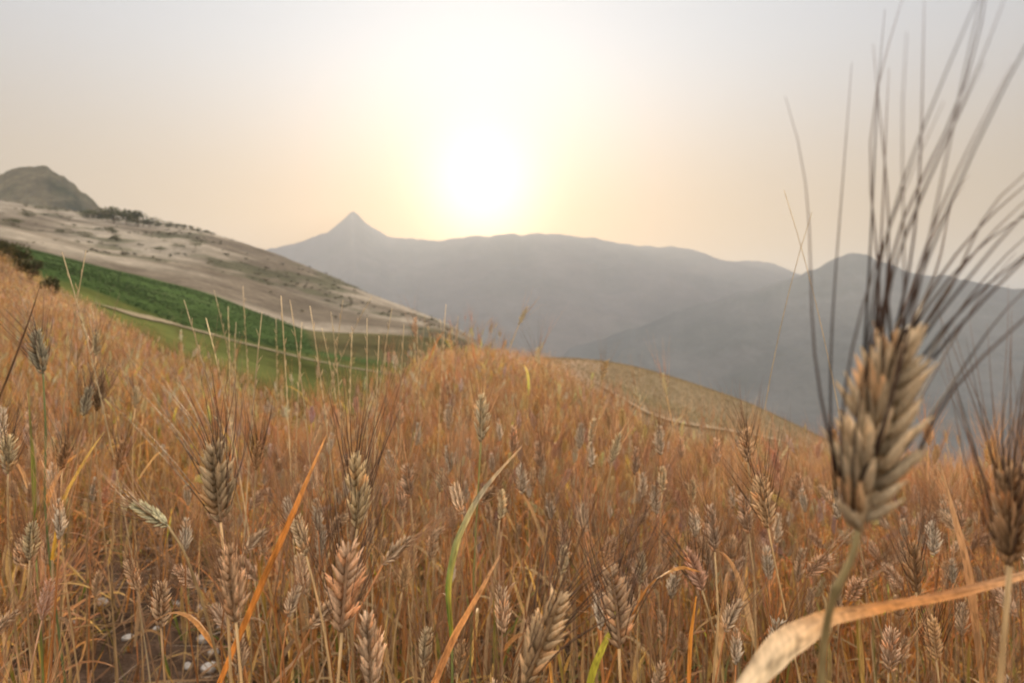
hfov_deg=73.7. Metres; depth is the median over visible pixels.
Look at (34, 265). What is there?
shrub
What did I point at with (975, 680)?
wheat plant
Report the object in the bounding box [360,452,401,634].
wheat plant
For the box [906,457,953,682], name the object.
wheat plant
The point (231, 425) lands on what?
grass stem
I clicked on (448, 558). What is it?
wheat plant
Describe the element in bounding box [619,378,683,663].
wheat plant
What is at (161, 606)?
wheat plant
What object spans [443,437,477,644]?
wheat plant
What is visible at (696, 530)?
wheat plant
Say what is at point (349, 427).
grass stem
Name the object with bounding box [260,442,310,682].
wheat plant
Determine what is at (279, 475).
wheat plant
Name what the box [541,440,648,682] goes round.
wheat plant
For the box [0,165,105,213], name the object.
hill
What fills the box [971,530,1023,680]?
wheat plant
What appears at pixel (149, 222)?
tree
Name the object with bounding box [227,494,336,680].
wheat plant
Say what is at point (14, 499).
wheat plant
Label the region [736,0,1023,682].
wheat plant
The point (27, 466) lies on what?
wheat plant
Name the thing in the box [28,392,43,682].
wheat shoot
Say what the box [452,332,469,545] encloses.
grass stem
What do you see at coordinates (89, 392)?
wheat plant
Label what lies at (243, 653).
wheat plant
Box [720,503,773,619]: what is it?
wheat plant
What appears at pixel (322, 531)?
wheat plant
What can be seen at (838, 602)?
wheat plant
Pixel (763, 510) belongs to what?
wheat plant
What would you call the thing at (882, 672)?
wheat plant
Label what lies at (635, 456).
wheat plant
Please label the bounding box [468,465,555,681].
wheat plant
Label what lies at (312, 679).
wheat plant
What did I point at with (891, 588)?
wheat plant
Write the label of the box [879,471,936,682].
wheat plant
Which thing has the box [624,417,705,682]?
wheat plant
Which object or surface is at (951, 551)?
wheat plant
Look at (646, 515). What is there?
wheat plant
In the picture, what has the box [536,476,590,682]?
wheat plant
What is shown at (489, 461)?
wheat plant
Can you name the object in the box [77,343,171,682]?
wheat plant
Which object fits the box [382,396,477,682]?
wheat plant
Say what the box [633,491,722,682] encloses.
wheat plant
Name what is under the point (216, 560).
wheat plant
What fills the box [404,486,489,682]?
wheat plant
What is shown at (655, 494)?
wheat plant
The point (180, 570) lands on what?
wheat plant
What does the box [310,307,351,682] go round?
grass stem
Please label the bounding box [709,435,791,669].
wheat plant
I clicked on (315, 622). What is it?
wheat plant
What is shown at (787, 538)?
wheat plant
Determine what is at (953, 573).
wheat plant
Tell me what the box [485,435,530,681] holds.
wheat plant
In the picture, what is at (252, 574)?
wheat plant
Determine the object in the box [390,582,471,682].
wheat plant
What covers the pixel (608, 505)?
wheat plant
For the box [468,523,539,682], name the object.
wheat plant
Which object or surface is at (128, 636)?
stone
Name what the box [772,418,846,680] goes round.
wheat plant
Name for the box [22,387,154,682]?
wheat plant
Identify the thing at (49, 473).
wheat plant
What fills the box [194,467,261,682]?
wheat plant
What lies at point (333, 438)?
wheat plant
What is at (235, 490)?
grass stem
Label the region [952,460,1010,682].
wheat plant
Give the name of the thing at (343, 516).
wheat plant
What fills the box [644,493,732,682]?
wheat plant
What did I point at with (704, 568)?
wheat plant
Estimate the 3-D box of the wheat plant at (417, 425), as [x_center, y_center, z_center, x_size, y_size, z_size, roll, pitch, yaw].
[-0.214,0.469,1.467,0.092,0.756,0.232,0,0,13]
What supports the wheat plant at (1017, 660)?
on the ground at (128, 662)
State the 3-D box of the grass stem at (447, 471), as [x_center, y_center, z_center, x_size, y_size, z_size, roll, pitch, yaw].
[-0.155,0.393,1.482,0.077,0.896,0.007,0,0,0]
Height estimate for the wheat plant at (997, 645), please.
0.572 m
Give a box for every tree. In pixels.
[77,210,99,218]
[90,207,113,219]
[99,206,127,223]
[107,208,136,223]
[127,210,151,226]
[135,216,163,226]
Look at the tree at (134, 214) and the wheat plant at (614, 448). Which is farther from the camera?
the tree at (134, 214)
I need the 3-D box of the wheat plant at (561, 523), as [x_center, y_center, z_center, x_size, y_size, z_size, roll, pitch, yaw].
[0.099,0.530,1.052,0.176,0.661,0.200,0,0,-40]
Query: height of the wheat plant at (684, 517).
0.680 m
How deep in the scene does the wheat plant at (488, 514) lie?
1.40 m
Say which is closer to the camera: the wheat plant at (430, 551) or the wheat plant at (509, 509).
the wheat plant at (430, 551)
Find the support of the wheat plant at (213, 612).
on the ground at (128, 662)
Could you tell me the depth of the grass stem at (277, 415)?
1.77 m
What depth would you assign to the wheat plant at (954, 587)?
1.46 m
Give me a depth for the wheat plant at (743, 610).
1.53 m
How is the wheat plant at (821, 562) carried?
on the ground at (128, 662)
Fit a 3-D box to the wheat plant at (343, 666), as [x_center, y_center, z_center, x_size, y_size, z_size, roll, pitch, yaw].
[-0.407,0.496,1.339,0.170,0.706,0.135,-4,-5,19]
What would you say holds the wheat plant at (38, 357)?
on the ground at (128, 662)
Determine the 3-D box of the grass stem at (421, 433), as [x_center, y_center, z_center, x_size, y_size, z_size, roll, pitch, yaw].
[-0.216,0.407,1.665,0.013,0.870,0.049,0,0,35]
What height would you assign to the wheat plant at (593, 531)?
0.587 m
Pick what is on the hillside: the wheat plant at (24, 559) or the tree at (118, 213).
the tree at (118, 213)
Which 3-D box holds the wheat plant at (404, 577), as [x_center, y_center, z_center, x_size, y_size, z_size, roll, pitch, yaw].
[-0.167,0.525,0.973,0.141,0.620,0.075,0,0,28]
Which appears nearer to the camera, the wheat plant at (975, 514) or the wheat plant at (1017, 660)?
the wheat plant at (1017, 660)
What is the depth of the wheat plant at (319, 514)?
0.95 m
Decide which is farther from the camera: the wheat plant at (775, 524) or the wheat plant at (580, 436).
the wheat plant at (580, 436)
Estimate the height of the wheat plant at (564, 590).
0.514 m
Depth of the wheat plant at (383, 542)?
1.30 m
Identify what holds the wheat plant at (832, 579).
on the ground at (128, 662)
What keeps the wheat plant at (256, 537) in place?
on the ground at (128, 662)
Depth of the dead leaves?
1.87 m
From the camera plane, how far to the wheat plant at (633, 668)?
1.05 m
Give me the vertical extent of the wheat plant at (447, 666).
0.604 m
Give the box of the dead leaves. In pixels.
[0,412,1023,682]
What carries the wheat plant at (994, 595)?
on the ground at (128, 662)
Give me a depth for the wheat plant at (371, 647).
0.49 m
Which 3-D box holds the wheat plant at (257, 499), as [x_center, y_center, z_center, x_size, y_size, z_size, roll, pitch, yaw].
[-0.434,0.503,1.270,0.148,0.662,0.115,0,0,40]
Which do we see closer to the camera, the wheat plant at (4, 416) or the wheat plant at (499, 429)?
the wheat plant at (4, 416)
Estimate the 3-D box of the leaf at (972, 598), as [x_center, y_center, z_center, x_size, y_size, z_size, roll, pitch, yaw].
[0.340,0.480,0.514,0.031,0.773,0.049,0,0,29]
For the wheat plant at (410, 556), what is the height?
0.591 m
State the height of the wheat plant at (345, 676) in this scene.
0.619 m
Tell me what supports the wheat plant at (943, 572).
on the ground at (128, 662)
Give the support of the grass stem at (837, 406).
on the ground at (128, 662)
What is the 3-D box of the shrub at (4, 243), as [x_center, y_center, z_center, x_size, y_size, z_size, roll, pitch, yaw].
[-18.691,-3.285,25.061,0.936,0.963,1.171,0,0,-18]
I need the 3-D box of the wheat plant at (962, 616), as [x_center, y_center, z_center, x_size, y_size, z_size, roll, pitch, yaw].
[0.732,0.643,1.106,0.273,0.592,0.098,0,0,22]
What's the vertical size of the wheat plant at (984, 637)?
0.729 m
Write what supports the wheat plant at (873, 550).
on the ground at (128, 662)
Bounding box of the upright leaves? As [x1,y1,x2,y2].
[0,332,1023,682]
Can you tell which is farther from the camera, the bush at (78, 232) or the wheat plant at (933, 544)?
the bush at (78, 232)
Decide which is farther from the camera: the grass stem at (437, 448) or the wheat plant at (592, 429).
the grass stem at (437, 448)
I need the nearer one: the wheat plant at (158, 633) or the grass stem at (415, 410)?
the wheat plant at (158, 633)
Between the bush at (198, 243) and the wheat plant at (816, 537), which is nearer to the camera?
the wheat plant at (816, 537)
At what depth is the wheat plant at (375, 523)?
1.29 m
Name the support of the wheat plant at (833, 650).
on the ground at (128, 662)
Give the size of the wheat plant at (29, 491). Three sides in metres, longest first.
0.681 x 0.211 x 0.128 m
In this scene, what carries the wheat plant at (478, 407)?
on the ground at (128, 662)
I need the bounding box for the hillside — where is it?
[0,200,1023,480]
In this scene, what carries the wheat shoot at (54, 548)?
on the ground at (128, 662)
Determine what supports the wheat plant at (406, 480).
on the ground at (128, 662)
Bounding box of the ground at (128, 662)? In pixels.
[0,262,1023,682]
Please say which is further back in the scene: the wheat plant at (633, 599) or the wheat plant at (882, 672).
the wheat plant at (882, 672)
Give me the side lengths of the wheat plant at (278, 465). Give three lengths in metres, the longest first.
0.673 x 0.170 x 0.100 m
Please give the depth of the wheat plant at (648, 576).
1.18 m
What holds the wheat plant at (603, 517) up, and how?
on the ground at (128, 662)
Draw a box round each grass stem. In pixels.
[48,251,85,682]
[62,252,150,682]
[184,300,276,673]
[206,318,266,682]
[214,291,268,618]
[227,315,233,542]
[227,329,236,682]
[237,313,261,678]
[243,291,260,560]
[274,329,279,596]
[281,298,299,682]
[285,296,371,599]
[290,301,323,682]
[290,326,302,647]
[300,302,342,682]
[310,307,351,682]
[322,329,358,645]
[331,314,351,674]
[344,339,352,662]
[354,309,391,620]
[365,336,369,611]
[372,340,378,609]
[383,326,403,682]
[387,318,424,607]
[417,337,428,620]
[429,320,457,669]
[430,307,445,681]
[434,339,512,673]
[440,321,467,596]
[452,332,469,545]
[737,213,811,679]
[784,191,875,682]
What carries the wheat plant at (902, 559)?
on the ground at (128, 662)
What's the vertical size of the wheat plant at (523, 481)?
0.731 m
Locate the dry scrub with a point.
(183, 228)
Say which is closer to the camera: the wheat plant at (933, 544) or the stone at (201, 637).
the wheat plant at (933, 544)
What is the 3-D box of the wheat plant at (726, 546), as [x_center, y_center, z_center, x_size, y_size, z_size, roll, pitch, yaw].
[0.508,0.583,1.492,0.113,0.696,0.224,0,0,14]
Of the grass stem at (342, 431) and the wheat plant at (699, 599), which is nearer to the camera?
the wheat plant at (699, 599)
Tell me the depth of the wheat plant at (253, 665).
1.03 m
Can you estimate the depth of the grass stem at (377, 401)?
1.29 m
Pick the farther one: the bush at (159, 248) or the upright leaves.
the bush at (159, 248)
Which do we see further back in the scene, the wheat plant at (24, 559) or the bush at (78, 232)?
the bush at (78, 232)
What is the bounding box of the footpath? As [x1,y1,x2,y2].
[592,380,808,446]
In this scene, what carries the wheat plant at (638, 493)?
on the ground at (128, 662)
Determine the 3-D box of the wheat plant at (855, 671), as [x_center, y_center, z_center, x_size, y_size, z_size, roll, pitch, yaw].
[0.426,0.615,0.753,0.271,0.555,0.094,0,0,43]
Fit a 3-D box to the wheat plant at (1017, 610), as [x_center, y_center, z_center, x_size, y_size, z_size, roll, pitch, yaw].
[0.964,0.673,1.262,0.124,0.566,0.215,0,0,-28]
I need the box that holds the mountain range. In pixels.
[267,212,799,359]
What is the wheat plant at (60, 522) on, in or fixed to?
on the ground at (128, 662)
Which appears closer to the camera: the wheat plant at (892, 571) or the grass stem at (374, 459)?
the wheat plant at (892, 571)
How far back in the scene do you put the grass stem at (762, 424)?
1.21 m
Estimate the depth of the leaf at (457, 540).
0.62 m
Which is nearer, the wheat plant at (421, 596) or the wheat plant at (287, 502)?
the wheat plant at (287, 502)
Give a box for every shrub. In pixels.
[0,239,13,260]
[0,242,34,270]
[14,258,45,281]
[37,276,59,295]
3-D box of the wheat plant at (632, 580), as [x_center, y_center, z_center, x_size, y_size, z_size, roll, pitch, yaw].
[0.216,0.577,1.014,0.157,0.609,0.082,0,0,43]
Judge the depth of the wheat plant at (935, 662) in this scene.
0.65 m
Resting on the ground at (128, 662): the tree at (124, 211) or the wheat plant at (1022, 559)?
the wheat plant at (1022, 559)
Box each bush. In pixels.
[0,218,24,225]
[18,210,35,215]
[54,228,73,233]
[73,231,97,236]
[106,227,117,233]
[110,235,120,240]
[150,246,167,250]
[189,241,205,245]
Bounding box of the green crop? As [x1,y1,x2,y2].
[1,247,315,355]
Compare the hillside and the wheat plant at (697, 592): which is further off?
the hillside
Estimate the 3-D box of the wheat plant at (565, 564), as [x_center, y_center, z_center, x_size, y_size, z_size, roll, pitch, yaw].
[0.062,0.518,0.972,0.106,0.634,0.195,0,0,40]
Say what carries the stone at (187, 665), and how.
on the ground at (128, 662)
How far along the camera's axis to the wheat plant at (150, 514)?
0.62 m
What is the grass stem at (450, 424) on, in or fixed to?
on the ground at (128, 662)
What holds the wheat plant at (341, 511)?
on the ground at (128, 662)
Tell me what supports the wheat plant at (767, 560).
on the ground at (128, 662)
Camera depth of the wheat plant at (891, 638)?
0.66 m
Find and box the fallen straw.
[0,418,1020,682]
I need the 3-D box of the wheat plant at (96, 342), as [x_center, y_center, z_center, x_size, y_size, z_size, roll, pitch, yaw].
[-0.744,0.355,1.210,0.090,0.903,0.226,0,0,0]
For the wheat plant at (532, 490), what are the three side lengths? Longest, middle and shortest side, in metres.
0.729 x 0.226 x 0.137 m
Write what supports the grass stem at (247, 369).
on the ground at (128, 662)
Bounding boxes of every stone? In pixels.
[95,598,107,607]
[121,634,133,640]
[184,662,190,669]
[196,634,213,643]
[200,661,217,673]
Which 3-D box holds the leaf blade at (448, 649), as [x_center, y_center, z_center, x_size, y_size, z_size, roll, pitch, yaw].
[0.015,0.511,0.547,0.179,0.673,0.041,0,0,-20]
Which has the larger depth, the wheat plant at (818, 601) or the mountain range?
the mountain range
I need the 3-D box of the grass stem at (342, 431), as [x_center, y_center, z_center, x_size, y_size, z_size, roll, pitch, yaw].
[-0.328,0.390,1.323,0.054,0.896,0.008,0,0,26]
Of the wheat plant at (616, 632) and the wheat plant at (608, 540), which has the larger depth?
the wheat plant at (608, 540)
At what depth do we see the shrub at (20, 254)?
21.80 m
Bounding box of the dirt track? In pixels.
[93,302,394,374]
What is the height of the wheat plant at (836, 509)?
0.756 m
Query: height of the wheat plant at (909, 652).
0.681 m
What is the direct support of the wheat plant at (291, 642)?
on the ground at (128, 662)
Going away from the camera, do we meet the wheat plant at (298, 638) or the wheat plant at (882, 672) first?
the wheat plant at (298, 638)
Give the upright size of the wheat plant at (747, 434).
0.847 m
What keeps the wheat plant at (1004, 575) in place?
on the ground at (128, 662)
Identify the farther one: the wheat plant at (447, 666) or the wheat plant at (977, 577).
the wheat plant at (977, 577)
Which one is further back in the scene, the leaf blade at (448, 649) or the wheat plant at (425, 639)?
the wheat plant at (425, 639)
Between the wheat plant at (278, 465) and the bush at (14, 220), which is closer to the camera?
the wheat plant at (278, 465)
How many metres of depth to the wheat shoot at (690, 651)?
0.60 m
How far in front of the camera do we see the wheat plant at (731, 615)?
0.76 m
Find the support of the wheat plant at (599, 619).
on the ground at (128, 662)
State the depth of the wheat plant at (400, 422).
1.47 m
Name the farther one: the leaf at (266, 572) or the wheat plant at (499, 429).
the wheat plant at (499, 429)
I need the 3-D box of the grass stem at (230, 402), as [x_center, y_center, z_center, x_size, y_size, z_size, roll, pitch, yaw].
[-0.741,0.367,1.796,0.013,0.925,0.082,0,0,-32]
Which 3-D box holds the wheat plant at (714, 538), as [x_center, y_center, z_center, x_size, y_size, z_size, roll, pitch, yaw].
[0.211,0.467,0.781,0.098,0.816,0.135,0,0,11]
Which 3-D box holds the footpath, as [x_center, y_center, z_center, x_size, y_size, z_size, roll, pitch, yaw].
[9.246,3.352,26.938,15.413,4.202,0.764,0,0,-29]
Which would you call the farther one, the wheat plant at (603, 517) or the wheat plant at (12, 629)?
the wheat plant at (603, 517)
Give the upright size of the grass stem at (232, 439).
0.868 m
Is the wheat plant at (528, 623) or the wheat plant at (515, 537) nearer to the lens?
the wheat plant at (528, 623)
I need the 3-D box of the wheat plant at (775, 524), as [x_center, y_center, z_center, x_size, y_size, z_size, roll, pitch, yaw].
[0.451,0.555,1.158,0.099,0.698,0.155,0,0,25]
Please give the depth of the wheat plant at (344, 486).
1.24 m
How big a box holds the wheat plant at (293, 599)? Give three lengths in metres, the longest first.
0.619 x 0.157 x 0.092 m
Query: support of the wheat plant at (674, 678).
on the ground at (128, 662)
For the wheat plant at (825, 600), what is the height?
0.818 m
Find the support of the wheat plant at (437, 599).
on the ground at (128, 662)
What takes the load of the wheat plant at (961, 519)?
on the ground at (128, 662)
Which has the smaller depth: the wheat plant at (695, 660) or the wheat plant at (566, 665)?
the wheat plant at (566, 665)
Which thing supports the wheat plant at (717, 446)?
on the ground at (128, 662)
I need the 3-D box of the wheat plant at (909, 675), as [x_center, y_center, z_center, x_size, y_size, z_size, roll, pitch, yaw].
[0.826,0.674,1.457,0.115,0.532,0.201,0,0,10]
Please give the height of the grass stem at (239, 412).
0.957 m
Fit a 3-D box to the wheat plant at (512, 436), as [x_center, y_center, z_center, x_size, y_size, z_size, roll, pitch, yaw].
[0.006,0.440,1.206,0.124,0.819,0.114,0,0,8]
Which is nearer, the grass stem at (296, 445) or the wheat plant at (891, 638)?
the wheat plant at (891, 638)
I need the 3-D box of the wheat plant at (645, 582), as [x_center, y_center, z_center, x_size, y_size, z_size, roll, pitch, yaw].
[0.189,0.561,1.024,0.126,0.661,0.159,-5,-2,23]
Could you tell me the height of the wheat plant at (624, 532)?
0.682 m
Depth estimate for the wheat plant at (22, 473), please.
1.24 m
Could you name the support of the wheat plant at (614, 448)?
on the ground at (128, 662)
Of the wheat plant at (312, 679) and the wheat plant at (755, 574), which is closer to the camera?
the wheat plant at (312, 679)
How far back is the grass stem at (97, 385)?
1.02 m
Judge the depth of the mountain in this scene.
2608.91 m
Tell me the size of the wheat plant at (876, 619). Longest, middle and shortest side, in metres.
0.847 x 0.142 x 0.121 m
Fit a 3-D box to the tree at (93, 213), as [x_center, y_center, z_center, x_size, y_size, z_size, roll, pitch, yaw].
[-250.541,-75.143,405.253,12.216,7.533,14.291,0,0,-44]
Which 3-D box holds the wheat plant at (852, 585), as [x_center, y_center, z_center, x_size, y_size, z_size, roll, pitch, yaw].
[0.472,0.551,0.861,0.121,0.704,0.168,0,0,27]
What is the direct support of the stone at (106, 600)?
on the ground at (128, 662)
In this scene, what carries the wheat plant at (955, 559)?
on the ground at (128, 662)
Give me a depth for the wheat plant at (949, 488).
1.19 m
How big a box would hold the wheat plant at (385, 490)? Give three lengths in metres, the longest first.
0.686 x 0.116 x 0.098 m
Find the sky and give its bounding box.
[0,0,1023,288]
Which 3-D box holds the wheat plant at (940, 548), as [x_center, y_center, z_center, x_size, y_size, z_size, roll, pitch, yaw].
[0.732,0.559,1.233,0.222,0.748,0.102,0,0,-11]
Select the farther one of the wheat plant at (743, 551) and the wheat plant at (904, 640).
the wheat plant at (743, 551)
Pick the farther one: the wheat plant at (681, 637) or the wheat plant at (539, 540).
the wheat plant at (539, 540)
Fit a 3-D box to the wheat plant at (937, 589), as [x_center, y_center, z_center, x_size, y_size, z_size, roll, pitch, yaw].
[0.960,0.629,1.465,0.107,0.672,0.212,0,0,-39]
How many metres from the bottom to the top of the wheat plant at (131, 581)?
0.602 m
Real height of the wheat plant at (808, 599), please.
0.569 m
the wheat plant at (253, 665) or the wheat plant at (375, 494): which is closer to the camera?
the wheat plant at (253, 665)
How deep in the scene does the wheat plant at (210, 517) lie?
1.34 m
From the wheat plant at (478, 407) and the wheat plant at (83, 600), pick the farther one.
the wheat plant at (83, 600)
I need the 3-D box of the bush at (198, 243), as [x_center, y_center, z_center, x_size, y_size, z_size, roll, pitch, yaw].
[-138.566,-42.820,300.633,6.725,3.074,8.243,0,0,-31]
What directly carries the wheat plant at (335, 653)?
on the ground at (128, 662)
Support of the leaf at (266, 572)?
on the ground at (128, 662)
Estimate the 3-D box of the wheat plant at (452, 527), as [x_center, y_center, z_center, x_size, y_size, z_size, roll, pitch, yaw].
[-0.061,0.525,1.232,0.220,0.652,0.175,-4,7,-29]
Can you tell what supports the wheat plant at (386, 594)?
on the ground at (128, 662)
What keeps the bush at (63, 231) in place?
on the hillside
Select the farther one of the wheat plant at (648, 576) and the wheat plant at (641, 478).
the wheat plant at (641, 478)
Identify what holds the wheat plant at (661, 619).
on the ground at (128, 662)
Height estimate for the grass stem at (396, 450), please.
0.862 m
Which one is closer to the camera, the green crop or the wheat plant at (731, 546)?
the wheat plant at (731, 546)
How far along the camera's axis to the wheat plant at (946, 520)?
1.16 m
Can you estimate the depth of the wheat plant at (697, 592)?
1.09 m
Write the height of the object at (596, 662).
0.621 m
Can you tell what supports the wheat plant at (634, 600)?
on the ground at (128, 662)
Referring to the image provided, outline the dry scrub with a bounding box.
[1,200,454,336]
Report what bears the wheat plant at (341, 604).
on the ground at (128, 662)
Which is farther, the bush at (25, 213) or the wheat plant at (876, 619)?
the bush at (25, 213)
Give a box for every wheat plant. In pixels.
[0,271,69,682]
[0,352,111,671]
[0,374,95,682]
[0,404,33,575]
[0,429,65,682]
[0,439,28,669]
[0,537,80,633]
[0,564,44,672]
[1,346,56,682]
[1,502,69,682]
[2,416,64,660]
[3,345,123,682]
[3,647,15,682]
[4,389,116,673]
[4,419,83,679]
[4,446,69,682]
[6,337,135,674]
[9,383,76,678]
[17,486,84,682]
[20,412,97,682]
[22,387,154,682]
[26,423,97,681]
[27,383,99,682]
[38,430,266,682]
[43,293,118,682]
[66,505,126,682]
[70,504,161,682]
[73,423,115,682]
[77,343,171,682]
[102,461,214,682]
[106,319,257,682]
[117,488,226,682]
[121,501,235,682]
[155,440,202,682]
[158,457,205,682]
[166,543,248,682]
[169,478,263,680]
[177,497,285,682]
[185,480,263,682]
[189,487,256,682]
[191,432,338,682]
[193,497,251,670]
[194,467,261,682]
[198,466,317,682]
[206,576,274,682]
[220,469,312,682]
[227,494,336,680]
[231,379,329,682]
[231,456,300,663]
[233,422,332,682]
[233,440,298,682]
[246,423,300,680]
[256,433,292,678]
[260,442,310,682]
[261,490,327,682]
[269,423,347,681]
[274,517,337,682]
[278,413,413,682]
[281,459,349,682]
[285,514,422,682]
[286,439,347,682]
[289,477,347,679]
[293,456,393,670]
[295,433,336,672]
[300,479,346,682]
[309,453,386,682]
[311,414,384,682]
[314,395,387,674]
[315,337,425,682]
[319,449,406,682]
[324,502,379,682]
[328,557,407,682]
[330,430,383,666]
[330,495,382,680]
[331,416,399,662]
[336,453,384,668]
[340,487,381,682]
[342,411,411,682]
[345,423,460,682]
[348,463,466,682]
[355,424,419,682]
[358,494,414,617]
[360,438,417,682]
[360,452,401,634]
[363,360,431,679]
[366,401,430,682]
[375,458,424,671]
[376,389,429,665]
[378,504,441,682]
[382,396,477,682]
[383,496,438,682]
[385,488,436,678]
[386,364,466,619]
[386,536,463,682]
[388,431,460,682]
[389,457,435,680]
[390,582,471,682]
[401,412,493,682]
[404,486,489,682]
[409,478,459,682]
[419,461,492,681]
[420,419,459,680]
[425,548,497,682]
[426,552,495,682]
[434,417,502,680]
[434,527,557,682]
[438,513,483,656]
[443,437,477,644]
[445,390,482,680]
[455,494,531,680]
[456,342,512,682]
[460,449,511,672]
[466,432,559,666]
[466,434,541,682]
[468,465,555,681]
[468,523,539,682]
[477,406,554,666]
[478,377,519,667]
[479,497,537,662]
[484,359,549,654]
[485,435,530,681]
[493,413,557,682]
[504,493,562,665]
[507,378,567,682]
[509,547,616,682]
[514,386,604,673]
[519,443,578,682]
[519,468,591,682]
[520,445,722,682]
[535,443,593,682]
[536,412,629,682]
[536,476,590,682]
[537,490,595,682]
[538,449,706,682]
[539,373,609,680]
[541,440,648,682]
[543,376,647,677]
[546,542,598,682]
[558,494,625,682]
[561,457,653,682]
[563,488,628,677]
[573,409,634,665]
[577,518,646,682]
[579,467,621,682]
[581,437,656,682]
[589,495,669,682]
[593,481,658,682]
[595,528,654,682]
[599,533,669,672]
[603,496,663,678]
[615,385,667,664]
[617,497,664,682]
[618,503,670,677]
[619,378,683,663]
[621,506,700,680]
[622,461,655,678]
[623,443,679,682]
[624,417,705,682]
[625,480,686,666]
[631,471,685,668]
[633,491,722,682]
[633,556,707,682]
[636,521,689,668]
[643,452,708,682]
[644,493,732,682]
[644,568,689,659]
[646,469,712,674]
[647,382,698,682]
[648,534,679,661]
[648,583,702,682]
[654,394,746,682]
[665,457,732,682]
[666,445,723,665]
[666,492,715,682]
[667,429,757,682]
[673,511,722,682]
[682,377,742,682]
[684,375,764,658]
[684,527,730,647]
[694,454,778,679]
[695,403,800,682]
[696,513,726,635]
[698,412,784,682]
[700,494,750,680]
[703,539,756,681]
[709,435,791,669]
[709,564,775,682]
[714,527,786,682]
[716,531,745,682]
[718,448,752,672]
[719,455,754,681]
[720,452,751,682]
[720,491,784,681]
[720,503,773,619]
[721,390,762,676]
[721,482,789,634]
[724,493,798,665]
[727,509,774,589]
[733,468,779,680]
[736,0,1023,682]
[740,501,825,682]
[741,525,830,682]
[744,519,812,682]
[764,469,805,682]
[767,445,820,682]
[772,410,853,679]
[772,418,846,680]
[774,499,856,682]
[775,435,821,675]
[776,474,819,675]
[781,569,824,682]
[783,439,819,682]
[783,492,891,682]
[783,549,828,670]
[784,441,842,682]
[797,540,870,681]
[799,410,894,682]
[802,534,865,682]
[809,521,872,682]
[820,448,842,598]
[822,414,886,678]
[826,635,900,682]
[828,517,894,682]
[830,525,952,682]
[833,521,927,682]
[836,520,937,682]
[845,518,922,682]
[848,448,969,682]
[855,478,934,682]
[856,532,921,682]
[860,526,925,682]
[865,525,909,682]
[867,445,912,682]
[868,497,954,682]
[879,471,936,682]
[881,606,935,681]
[882,589,1016,682]
[887,483,918,644]
[887,530,985,682]
[895,457,988,682]
[898,466,974,682]
[902,655,944,682]
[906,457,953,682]
[909,517,970,682]
[911,451,963,682]
[911,476,996,682]
[915,501,974,682]
[916,446,987,682]
[918,465,970,682]
[929,556,1004,681]
[933,301,1023,682]
[933,526,972,682]
[942,506,1023,682]
[943,510,997,682]
[950,485,1000,678]
[950,527,1023,629]
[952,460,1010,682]
[955,534,997,662]
[958,552,1023,682]
[961,439,1022,682]
[962,566,1016,663]
[967,594,1023,656]
[968,502,1022,672]
[970,649,1023,681]
[971,469,1000,679]
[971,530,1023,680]
[978,541,1023,598]
[979,450,1023,564]
[979,613,1023,682]
[984,419,1023,682]
[989,554,1023,682]
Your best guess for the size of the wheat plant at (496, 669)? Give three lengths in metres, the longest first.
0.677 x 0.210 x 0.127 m
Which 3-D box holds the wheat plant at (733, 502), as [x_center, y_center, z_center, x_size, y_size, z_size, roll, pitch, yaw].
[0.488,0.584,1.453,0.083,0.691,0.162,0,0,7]
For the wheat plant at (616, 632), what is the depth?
0.47 m
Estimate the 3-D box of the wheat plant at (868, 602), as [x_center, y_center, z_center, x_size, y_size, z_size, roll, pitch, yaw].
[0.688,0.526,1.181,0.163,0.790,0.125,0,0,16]
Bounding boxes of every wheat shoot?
[0,287,39,397]
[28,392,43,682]
[50,432,103,682]
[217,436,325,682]
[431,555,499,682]
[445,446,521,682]
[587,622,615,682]
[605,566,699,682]
[687,596,696,682]
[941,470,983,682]
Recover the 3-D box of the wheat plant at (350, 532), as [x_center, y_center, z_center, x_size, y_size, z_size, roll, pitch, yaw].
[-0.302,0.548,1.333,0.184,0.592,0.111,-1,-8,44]
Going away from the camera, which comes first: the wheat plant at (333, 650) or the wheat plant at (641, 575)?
the wheat plant at (641, 575)
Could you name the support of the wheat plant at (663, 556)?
on the ground at (128, 662)
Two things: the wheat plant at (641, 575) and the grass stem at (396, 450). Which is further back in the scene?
the grass stem at (396, 450)
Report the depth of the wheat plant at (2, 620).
0.73 m
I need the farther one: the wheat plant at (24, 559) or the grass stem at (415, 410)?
the grass stem at (415, 410)
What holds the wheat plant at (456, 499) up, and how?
on the ground at (128, 662)
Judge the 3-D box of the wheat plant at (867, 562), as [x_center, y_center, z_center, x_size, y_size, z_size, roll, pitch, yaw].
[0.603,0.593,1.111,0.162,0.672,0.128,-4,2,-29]
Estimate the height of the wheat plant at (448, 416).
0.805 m
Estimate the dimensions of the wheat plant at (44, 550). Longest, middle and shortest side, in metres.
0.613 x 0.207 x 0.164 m
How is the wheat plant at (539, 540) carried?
on the ground at (128, 662)
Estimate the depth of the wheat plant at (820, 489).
1.42 m
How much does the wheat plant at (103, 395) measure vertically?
0.813 m

